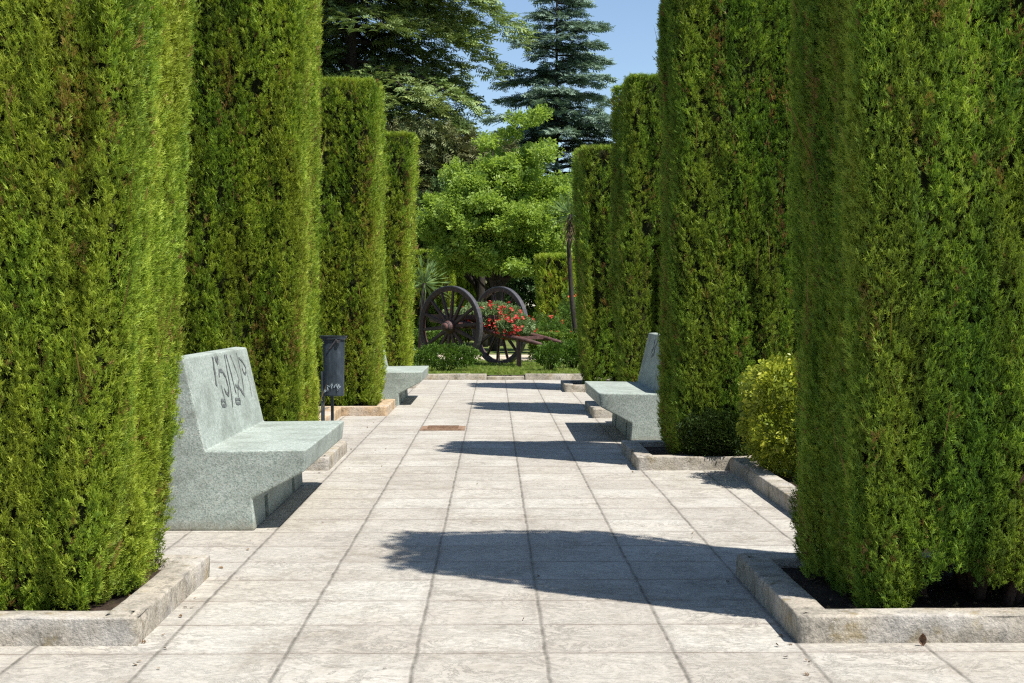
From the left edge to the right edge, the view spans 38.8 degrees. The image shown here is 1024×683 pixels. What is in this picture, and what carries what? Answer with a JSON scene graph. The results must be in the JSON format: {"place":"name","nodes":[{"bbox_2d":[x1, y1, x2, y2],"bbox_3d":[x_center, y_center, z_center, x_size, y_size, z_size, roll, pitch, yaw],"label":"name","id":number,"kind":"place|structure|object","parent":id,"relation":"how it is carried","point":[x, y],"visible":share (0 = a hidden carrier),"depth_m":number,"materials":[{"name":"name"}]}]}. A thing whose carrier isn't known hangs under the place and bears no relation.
{"place":"outdoors","nodes":[
{"label":"outdoors","id":0,"kind":"place"},
{"bbox_2d":[440,354,533,375],"bbox_3d":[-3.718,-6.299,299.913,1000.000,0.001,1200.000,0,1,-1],"label":"ground","id":1,"kind":"structure","parent":0,"point":[507,375],"depth_m":25.57,"materials":[{"name":"beige sand"}]},
{"bbox_2d":[328,0,660,305],"label":"sky","id":2,"kind":"structure","parent":0,"point":[633,44],"materials":[{"name":"blue"}]},
{"bbox_2d":[414,329,577,374],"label":"lawn","id":3,"kind":"structure","parent":0,"point":[510,350],"depth_m":36.41,"materials":[{"name":"green plant"}]},
{"bbox_2d":[319,20,344,72],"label":"tall dark conifer","id":4,"kind":"object","parent":3,"relation":"on","point":[332,54],"depth_m":44.33,"materials":[{"name":"green plant"}]},
{"bbox_2d":[319,0,540,248],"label":"spreading cedar","id":5,"kind":"object","parent":3,"relation":"on","point":[405,20],"visible":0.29,"depth_m":41.91,"materials":[{"name":"green plant"}]},
{"bbox_2d":[411,248,456,343],"bbox_3d":[-2.199,-1.118,38.547,1.745,2.755,1.387,0,1,-1],"label":"clipped cypress","id":6,"kind":"object","parent":3,"relation":"on","point":[423,253],"visible":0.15,"depth_m":38.14,"materials":[{"name":"green plant"}]},
{"bbox_2d":[412,328,455,347],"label":"hedge","id":7,"kind":"object","parent":3,"relation":"on","point":[430,335],"visible":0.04,"depth_m":34.65,"materials":[{"name":"green plant"}]},
{"bbox_2d":[413,342,482,371],"bbox_3d":[-1.145,0.266,24.695,1.309,0.520,0.819,0,1,-1],"label":"rose shrub","id":8,"kind":"object","parent":3,"relation":"on","point":[424,354],"visible":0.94,"depth_m":24.58,"materials":[{"name":"green plant"}]},
{"bbox_2d":[384,109,520,212],"bbox_3d":[-2.013,-3.099,40.546,4.615,6.697,3.055,0,1,-1],"label":"dull conifer","id":9,"kind":"object","parent":3,"relation":"on","point":[436,150],"visible":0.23,"depth_m":39.63,"materials":[{"name":"green plant"}]},
{"bbox_2d":[414,167,500,346],"bbox_3d":[-1.368,-2.249,39.392,2.877,5.057,2.499,1,2,25],"label":"slim dark tree","id":10,"kind":"object","parent":3,"relation":"on","point":[479,289],"visible":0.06,"depth_m":39.32,"materials":[{"name":"green plant"}]},
{"bbox_2d":[453,274,470,344],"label":"clipped cypress","id":11,"kind":"object","parent":3,"relation":"on","point":[460,282],"visible":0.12,"depth_m":41.31,"materials":[{"name":"green plant"}]},
{"bbox_2d":[457,273,477,343],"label":"clipped cypress","id":12,"kind":"object","parent":3,"relation":"on","point":[470,289],"visible":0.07,"depth_m":42.14,"materials":[{"name":"green plant"}]},
{"bbox_2d":[412,175,554,345],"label":"dark trunk tree","id":13,"kind":"object","parent":3,"relation":"on","point":[420,244],"depth_m":40.42,"materials":[{"name":"green plant"}]},
{"bbox_2d":[419,286,563,366],"bbox_3d":[-0.209,-0.276,27.080,2.871,1.522,1.814,1,2,40],"label":"old cart","id":14,"kind":"object","parent":3,"relation":"on","point":[452,325],"visible":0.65,"depth_m":26.98,"materials":[{"name":"brown wood"}]},
{"bbox_2d":[442,300,537,341],"bbox_3d":[-0.509,-0.399,27.265,2.306,0.816,0.987,1,2,40],"label":"geranium planting","id":15,"kind":"object","parent":14,"relation":"on","point":[515,320],"visible":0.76,"depth_m":26.72,"materials":[{"name":"red plant"}]},
{"bbox_2d":[413,103,574,354],"bbox_3d":[-0.251,-2.754,35.991,4.754,6.238,3.387,0,1,-1],"label":"leafy tree","id":16,"kind":"object","parent":3,"relation":"on","point":[515,234],"visible":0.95,"depth_m":35.29,"materials":[{"name":"green plant"}]},
{"bbox_2d":[412,359,580,374],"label":"grass","id":17,"kind":"structure","parent":3,"relation":"on","point":[498,369],"depth_m":25.03,"materials":[{"name":"green plant"}]},
{"bbox_2d":[485,270,529,306],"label":"evergreen tree","id":18,"kind":"object","parent":3,"relation":"on","point":[486,285],"depth_m":51.04,"materials":[{"name":"green plant"}]},
{"bbox_2d":[499,353,564,365],"bbox_3d":[0.767,0.348,26.929,2.016,0.290,0.014,0,1,-1],"label":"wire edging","id":19,"kind":"object","parent":3,"relation":"on","point":[521,361],"visible":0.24,"depth_m":26.92,"materials":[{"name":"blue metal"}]},
{"bbox_2d":[503,176,577,317],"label":"evergreen tree","id":20,"kind":"object","parent":3,"relation":"on","point":[524,294],"visible":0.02,"depth_m":48.54,"materials":[{"name":"green plant"}]},
{"bbox_2d":[532,340,564,370],"bbox_3d":[0.625,0.246,24.821,0.571,0.545,0.574,0,1,14],"label":"rose shrub","id":21,"kind":"object","parent":3,"relation":"on","point":[541,352],"visible":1,"depth_m":24.72,"materials":[{"name":"green plant"}]},
{"bbox_2d":[477,0,620,182],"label":"blue cedar","id":22,"kind":"object","parent":3,"relation":"on","point":[570,123],"visible":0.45,"depth_m":59.22,"materials":[{"name":"green plant"}]},
{"bbox_2d":[526,330,577,360],"bbox_3d":[0.859,0.094,29.316,1.164,0.643,0.718,0,1,-1],"label":"hedge","id":23,"kind":"object","parent":3,"relation":"on","point":[562,336],"visible":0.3,"depth_m":29.11,"materials":[{"name":"green plant"}]},
{"bbox_2d":[532,251,576,331],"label":"clipped cypress","id":24,"kind":"object","parent":3,"relation":"on","point":[551,278],"visible":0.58,"depth_m":33.87,"materials":[{"name":"green plant"}]},
{"bbox_2d":[545,192,577,332],"bbox_3d":[1.192,-1.319,29.547,1.076,3.583,1.032,0,1,-1],"label":"yucca","id":25,"kind":"object","parent":3,"relation":"on","point":[570,233],"visible":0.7,"depth_m":29.55,"materials":[{"name":"plant"}]},
{"bbox_2d":[558,338,579,367],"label":"rose shrub","id":26,"kind":"object","parent":3,"relation":"on","point":[570,347],"visible":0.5,"depth_m":25.68,"materials":[{"name":"green plant"}]},
{"bbox_2d":[429,355,574,360],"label":"sandy path","id":27,"kind":"structure","parent":0,"point":[523,357],"depth_m":31.67,"materials":[{"name":"beige sand"}]},
{"bbox_2d":[411,255,448,348],"bbox_3d":[-1.983,-0.801,32.926,1.260,2.372,1.208,0,1,-1],"label":"yucca","id":28,"kind":"object","parent":27,"relation":"on","point":[423,279],"visible":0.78,"depth_m":32.93,"materials":[{"name":"green plant"}]},
{"bbox_2d":[526,312,569,352],"bbox_3d":[0.756,-0.137,31.032,0.988,1.003,1.025,0,1,-1],"label":"rose bush","id":29,"kind":"object","parent":27,"relation":"on","point":[545,325],"visible":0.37,"depth_m":30.89,"materials":[{"name":"green plant"}]},
{"bbox_2d":[557,285,577,331],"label":"rose bush","id":30,"kind":"object","parent":27,"relation":"on","point":[564,313],"visible":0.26,"depth_m":31.88,"materials":[{"name":"green plant"}]},
{"bbox_2d":[0,380,1023,682],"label":"paving","id":31,"kind":"structure","parent":0,"point":[416,556],"depth_m":6.41,"materials":[{"name":"grey stone"}]},
{"bbox_2d":[0,0,201,610],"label":"clipped cypress","id":32,"kind":"object","parent":31,"relation":"on","point":[95,106],"visible":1,"depth_m":5.37,"materials":[{"name":"green plant"}]},
{"bbox_2d":[0,554,209,645],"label":"kerb","id":33,"kind":"structure","parent":31,"relation":"on","point":[139,615],"depth_m":5.20,"materials":[{"name":"stone"}]},
{"bbox_2d":[172,0,326,420],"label":"clipped cypress","id":34,"kind":"object","parent":31,"relation":"on","point":[251,258],"visible":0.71,"depth_m":10.72,"materials":[{"name":"green plant"}]},
{"bbox_2d":[158,347,343,530],"bbox_3d":[-1.525,0.525,8.783,0.817,0.929,1.990,0,1,-1],"label":"concrete bench","id":35,"kind":"object","parent":31,"relation":"on","point":[240,463],"visible":0.92,"depth_m":7.80,"materials":[{"name":"grey stone"}]},
{"bbox_2d":[305,441,346,470],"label":"kerb","id":36,"kind":"structure","parent":31,"relation":"on","point":[330,458],"depth_m":10.82,"materials":[{"name":"stone"}]},
{"bbox_2d":[318,407,341,420],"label":"kerb","id":37,"kind":"structure","parent":31,"relation":"on","point":[337,412],"depth_m":15.23,"materials":[{"name":"stone"}]},
{"bbox_2d":[320,336,346,420],"bbox_3d":[-1.591,0.416,12.996,0.244,0.935,0.200,0,1,-1],"label":"litter bin","id":38,"kind":"object","parent":31,"relation":"on","point":[332,375],"visible":0.97,"depth_m":12.92,"materials":[{"name":"black metal"}]},
{"bbox_2d":[311,75,388,405],"bbox_3d":[-2.058,-1.079,16.605,1.294,3.780,1.372,0,1,-1],"label":"clipped cypress","id":39,"kind":"object","parent":31,"relation":"on","point":[353,290],"visible":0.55,"depth_m":16.10,"materials":[{"name":"green plant"}]},
{"bbox_2d":[318,399,394,415],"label":"kerb","id":40,"kind":"structure","parent":31,"relation":"on","point":[385,407],"depth_m":15.86,"materials":[{"name":"stone"}]},
{"bbox_2d":[382,130,421,365],"bbox_3d":[-2.032,-1.239,21.936,1.378,3.832,1.487,0,1,-1],"label":"clipped cypress","id":41,"kind":"object","parent":31,"relation":"on","point":[402,153],"visible":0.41,"depth_m":21.43,"materials":[{"name":"green plant"}]},
{"bbox_2d":[382,346,428,405],"bbox_3d":[-1.500,0.313,18.396,0.817,0.929,1.800,0,1,-1],"label":"concrete bench","id":42,"kind":"object","parent":31,"relation":"on","point":[400,381],"visible":0.32,"depth_m":17.50,"materials":[{"name":"grey stone"}]},
{"bbox_2d":[420,425,465,430],"bbox_3d":[-0.673,0.843,14.218,0.430,0.024,0.430,0,1,-1],"label":"drain cover","id":43,"kind":"object","parent":31,"relation":"on","point":[443,428],"visible":1,"depth_m":14.07,"materials":[{"name":"brown metal"}]},
{"bbox_2d":[423,374,486,379],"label":"kerb","id":44,"kind":"structure","parent":31,"relation":"on","point":[456,377],"depth_m":23.50,"materials":[{"name":"concrete"}]},
{"bbox_2d":[487,376,524,379],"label":"kerb","id":45,"kind":"structure","parent":31,"relation":"on","point":[505,377],"depth_m":23.52,"materials":[{"name":"concrete"}]},
{"bbox_2d":[9,405,1020,675],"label":"leaf litter","id":46,"kind":"object","parent":31,"relation":"on","point":[691,537],"visible":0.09,"depth_m":5.65,"materials":[{"name":"brown plant"}]},
{"bbox_2d":[525,374,616,379],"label":"kerb","id":47,"kind":"structure","parent":31,"relation":"on","point":[553,377],"depth_m":23.52,"materials":[{"name":"concrete"}]},
{"bbox_2d":[561,380,616,391],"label":"kerb","id":48,"kind":"structure","parent":31,"relation":"on","point":[568,386],"depth_m":20.19,"materials":[{"name":"stone"}]},
{"bbox_2d":[569,144,617,384],"bbox_3d":[1.515,-1.053,20.855,1.392,3.513,1.450,0,1,-1],"label":"clipped cypress","id":49,"kind":"object","parent":31,"relation":"on","point":[591,168],"visible":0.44,"depth_m":20.36,"materials":[{"name":"green plant"}]},
{"bbox_2d":[585,401,611,417],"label":"kerb","id":50,"kind":"structure","parent":31,"relation":"on","point":[593,409],"depth_m":15.54,"materials":[{"name":"stone"}]},
{"bbox_2d":[585,333,661,439],"bbox_3d":[1.161,0.399,13.800,0.817,0.929,2.060,0,1,-1],"label":"concrete bench","id":51,"kind":"object","parent":31,"relation":"on","point":[631,407],"visible":0.59,"depth_m":12.81,"materials":[{"name":"grey stone"}]},
{"bbox_2d":[606,72,663,381],"bbox_3d":[1.725,-1.061,16.209,1.328,3.767,1.394,0,1,-1],"label":"clipped cypress","id":52,"kind":"object","parent":31,"relation":"on","point":[635,266],"visible":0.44,"depth_m":15.73,"materials":[{"name":"green plant"}]},
{"bbox_2d":[621,440,765,469],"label":"kerb","id":53,"kind":"structure","parent":31,"relation":"on","point":[637,454],"depth_m":10.64,"materials":[{"name":"stone"}]},
{"bbox_2d":[652,0,814,454],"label":"clipped cypress","id":54,"kind":"object","parent":31,"relation":"on","point":[726,317],"visible":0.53,"depth_m":10.70,"materials":[{"name":"green plant"}]},
{"bbox_2d":[729,457,797,512],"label":"kerb","id":55,"kind":"structure","parent":31,"relation":"on","point":[773,487],"depth_m":9.41,"materials":[{"name":"concrete"}]},
{"bbox_2d":[735,352,801,478],"bbox_3d":[2.034,0.509,9.893,1.003,0.913,1.170,0,1,-1],"label":"golden shrub","id":56,"kind":"object","parent":31,"relation":"on","point":[774,449],"visible":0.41,"depth_m":9.66,"materials":[{"name":"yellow plant"}]},
{"bbox_2d":[736,553,1023,642],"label":"kerb","id":57,"kind":"structure","parent":31,"relation":"on","point":[799,613],"depth_m":5.21,"materials":[{"name":"stone"}]},
{"bbox_2d":[784,0,1023,608],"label":"clipped cypress","id":58,"kind":"object","parent":31,"relation":"on","point":[906,168],"visible":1,"depth_m":5.37,"materials":[{"name":"green plant"}]},
{"bbox_2d":[919,633,926,645],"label":"dry leaf","id":59,"kind":"object","parent":31,"relation":"on","point":[922,639],"visible":1,"depth_m":5.17,"materials":[{"name":"brown plant"}]},
{"bbox_2d":[0,384,1023,610],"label":"soil","id":60,"kind":"structure","parent":0,"point":[823,592],"depth_m":5.79,"materials":[{"name":"brown soil"}]},
{"bbox_2d":[671,399,752,456],"bbox_3d":[1.522,0.664,10.861,0.680,0.517,0.576,0,1,-1],"label":"dark shrub","id":61,"kind":"object","parent":60,"relation":"on","point":[716,446],"visible":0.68,"depth_m":10.67,"materials":[{"name":"green plant"}]}
]}

